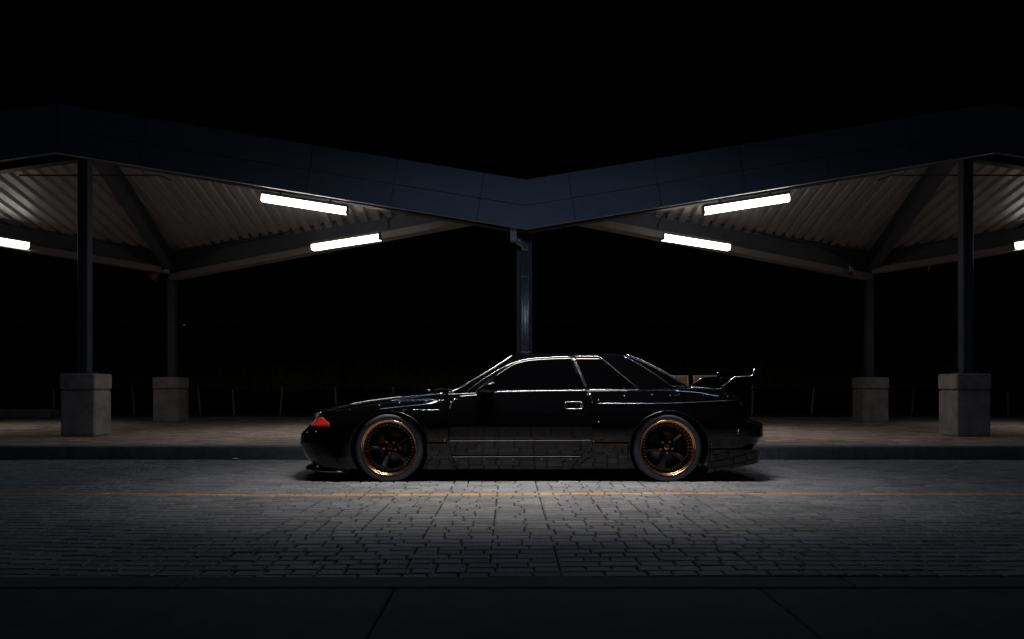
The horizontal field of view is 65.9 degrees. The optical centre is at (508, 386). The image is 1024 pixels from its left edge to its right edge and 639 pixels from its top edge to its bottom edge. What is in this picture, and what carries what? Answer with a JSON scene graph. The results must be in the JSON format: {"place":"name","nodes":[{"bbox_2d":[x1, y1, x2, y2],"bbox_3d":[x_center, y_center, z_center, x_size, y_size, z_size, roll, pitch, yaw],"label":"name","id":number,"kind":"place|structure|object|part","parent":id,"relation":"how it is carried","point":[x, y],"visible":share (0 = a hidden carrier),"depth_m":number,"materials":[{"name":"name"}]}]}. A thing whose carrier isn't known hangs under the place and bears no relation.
{"place":"outdoors","nodes":[
{"label":"outdoors","id":0,"kind":"place"},
{"bbox_2d":[0,459,1023,578],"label":"road","id":1,"kind":"structure","parent":0,"point":[191,518],"depth_m":5.22,"materials":[{"name":"stone paving blocks"}]},
{"bbox_2d":[300,353,762,481],"bbox_3d":[0.212,0.270,8.230,4.575,1.238,1.928,0,0,0],"label":"coupe","id":2,"kind":"object","parent":1,"relation":"on","point":[562,411],"visible":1,"depth_m":7.41,"materials":[{"name":"black paint"}]},
{"bbox_3d":[0.106,0.344,7.414,1.348,0.609,0.115,0,0,0],"label":"door","id":3,"kind":"part","parent":2,"relation":"part of","materials":[{"name":"black paint"}]},
{"bbox_3d":[0.178,-0.114,7.574,1.076,0.347,0.194,0,0,0],"label":"side window","id":4,"kind":"part","parent":2,"relation":"part of","materials":[{"name":"black glass"}]},
{"bbox_3d":[0.935,-0.131,7.580,0.586,0.313,0.194,0,0,0],"label":"quarter window","id":5,"kind":"part","parent":2,"relation":"part of","materials":[{"name":"black glass"}]},
{"bbox_2d":[0,577,1023,638],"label":"pavement","id":6,"kind":"structure","parent":0,"point":[511,608],"depth_m":3.16,"materials":[{"name":"concrete"},{"name":"stone pavers"}]},
{"bbox_2d":[0,322,1023,390],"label":"embankment","id":7,"kind":"structure","parent":0,"point":[491,342],"depth_m":43.27,"materials":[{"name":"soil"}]},
{"bbox_2d":[0,416,1023,459],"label":"pavement","id":8,"kind":"structure","parent":0,"point":[783,438],"depth_m":10.64,"materials":[{"name":"brick pavers"},{"name":"concrete"}]},
{"bbox_2d":[0,409,59,417],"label":"planter kerb","id":9,"kind":"structure","parent":8,"relation":"on","point":[26,413],"depth_m":18.50,"materials":[{"name":"concrete"}]},
{"bbox_2d":[60,374,111,436],"bbox_3d":[-6.253,0.268,11.705,0.510,0.917,0.510,0,0,0],"label":"concrete pedestal","id":10,"kind":"object","parent":8,"relation":"on","point":[85,405],"visible":0.99,"depth_m":11.46,"materials":[{"name":"grey concrete"}]},
{"bbox_2d":[0,103,1023,376],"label":"canopy","id":11,"kind":"object","parent":10,"relation":"on","point":[86,189],"visible":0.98,"depth_m":11.68,"materials":[{"name":"grey metal"}]},
{"bbox_2d":[0,235,29,248],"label":"tube lamp","id":12,"kind":"object","parent":11,"relation":"attached to","point":[13,241],"visible":1,"depth_m":14.37,"materials":[{"name":"white plastic"}]},
{"bbox_2d":[148,267,165,280],"bbox_3d":[-7.168,-2.295,16.064,0.379,0.298,0.247,0,0,39],"label":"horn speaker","id":13,"kind":"object","parent":11,"relation":"attached to","point":[153,276],"visible":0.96,"depth_m":16.05},
{"bbox_2d":[260,191,348,215],"bbox_3d":[-3.000,-2.702,11.620,1.284,0.348,0.135,0,0,0],"label":"tube lamp","id":14,"kind":"object","parent":11,"relation":"attached to","point":[280,198],"visible":1,"depth_m":11.56,"materials":[{"name":"white plastic"}]},
{"bbox_2d":[310,231,383,250],"bbox_3d":[-2.754,-2.481,13.400,1.489,0.231,0.135,0,0,29],"label":"tube lamp","id":15,"kind":"object","parent":11,"relation":"attached to","point":[365,237],"visible":1,"depth_m":13.33,"materials":[{"name":"white plastic"}]},
{"bbox_2d":[659,231,730,250],"bbox_3d":[3.174,-2.481,13.400,1.489,0.231,0.135,0,0,-29],"label":"tube lamp","id":16,"kind":"object","parent":11,"relation":"attached to","point":[679,238],"visible":0.99,"depth_m":13.33,"materials":[{"name":"white plastic"}]},
{"bbox_2d":[701,191,790,215],"bbox_3d":[3.490,-2.702,11.620,1.284,0.348,0.135,0,0,0],"label":"tube lamp","id":17,"kind":"object","parent":11,"relation":"attached to","point":[770,198],"visible":0.99,"depth_m":11.56,"materials":[{"name":"white plastic"}]},
{"bbox_2d":[848,263,852,274],"bbox_3d":[6.741,-2.320,15.600,0.101,0.215,0.104,0,0,0],"label":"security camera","id":18,"kind":"object","parent":11,"relation":"attached to","point":[850,268],"visible":1,"depth_m":15.57,"materials":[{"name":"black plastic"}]},
{"bbox_2d":[1014,239,1023,248],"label":"tube lamp","id":19,"kind":"object","parent":11,"relation":"attached to","point":[1019,243],"visible":1,"depth_m":14.47,"materials":[{"name":"white plastic"}]},
{"bbox_2d":[153,377,188,421],"bbox_3d":[-6.949,0.268,16.267,0.535,0.917,0.535,0,0,0],"label":"concrete pedestal","id":20,"kind":"object","parent":8,"relation":"on","point":[170,399],"visible":1,"depth_m":16.01,"materials":[{"name":"grey concrete"}]},
{"bbox_2d":[852,377,888,421],"bbox_3d":[7.439,0.268,16.267,0.535,0.917,0.535,0,0,0],"label":"concrete pedestal","id":21,"kind":"object","parent":8,"relation":"on","point":[870,399],"visible":1,"depth_m":16.01,"materials":[{"name":"grey concrete"}]},
{"bbox_2d":[938,374,990,436],"bbox_3d":[6.743,0.268,11.705,0.510,0.917,0.510,0,0,0],"label":"concrete pedestal","id":22,"kind":"object","parent":8,"relation":"on","point":[964,405],"visible":1,"depth_m":11.46,"materials":[{"name":"grey concrete"}]},
{"bbox_2d":[0,0,1023,324],"label":"sky","id":23,"kind":"structure","parent":0,"point":[521,89],"materials":[{"name":"black"}]},
{"bbox_2d":[673,375,715,385],"bbox_3d":[3.272,0.248,14.732,1.632,0.931,0.566,0,0,0],"label":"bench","id":24,"kind":"object","parent":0,"point":[685,379],"visible":0.07,"depth_m":14.98,"materials":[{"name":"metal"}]}
]}

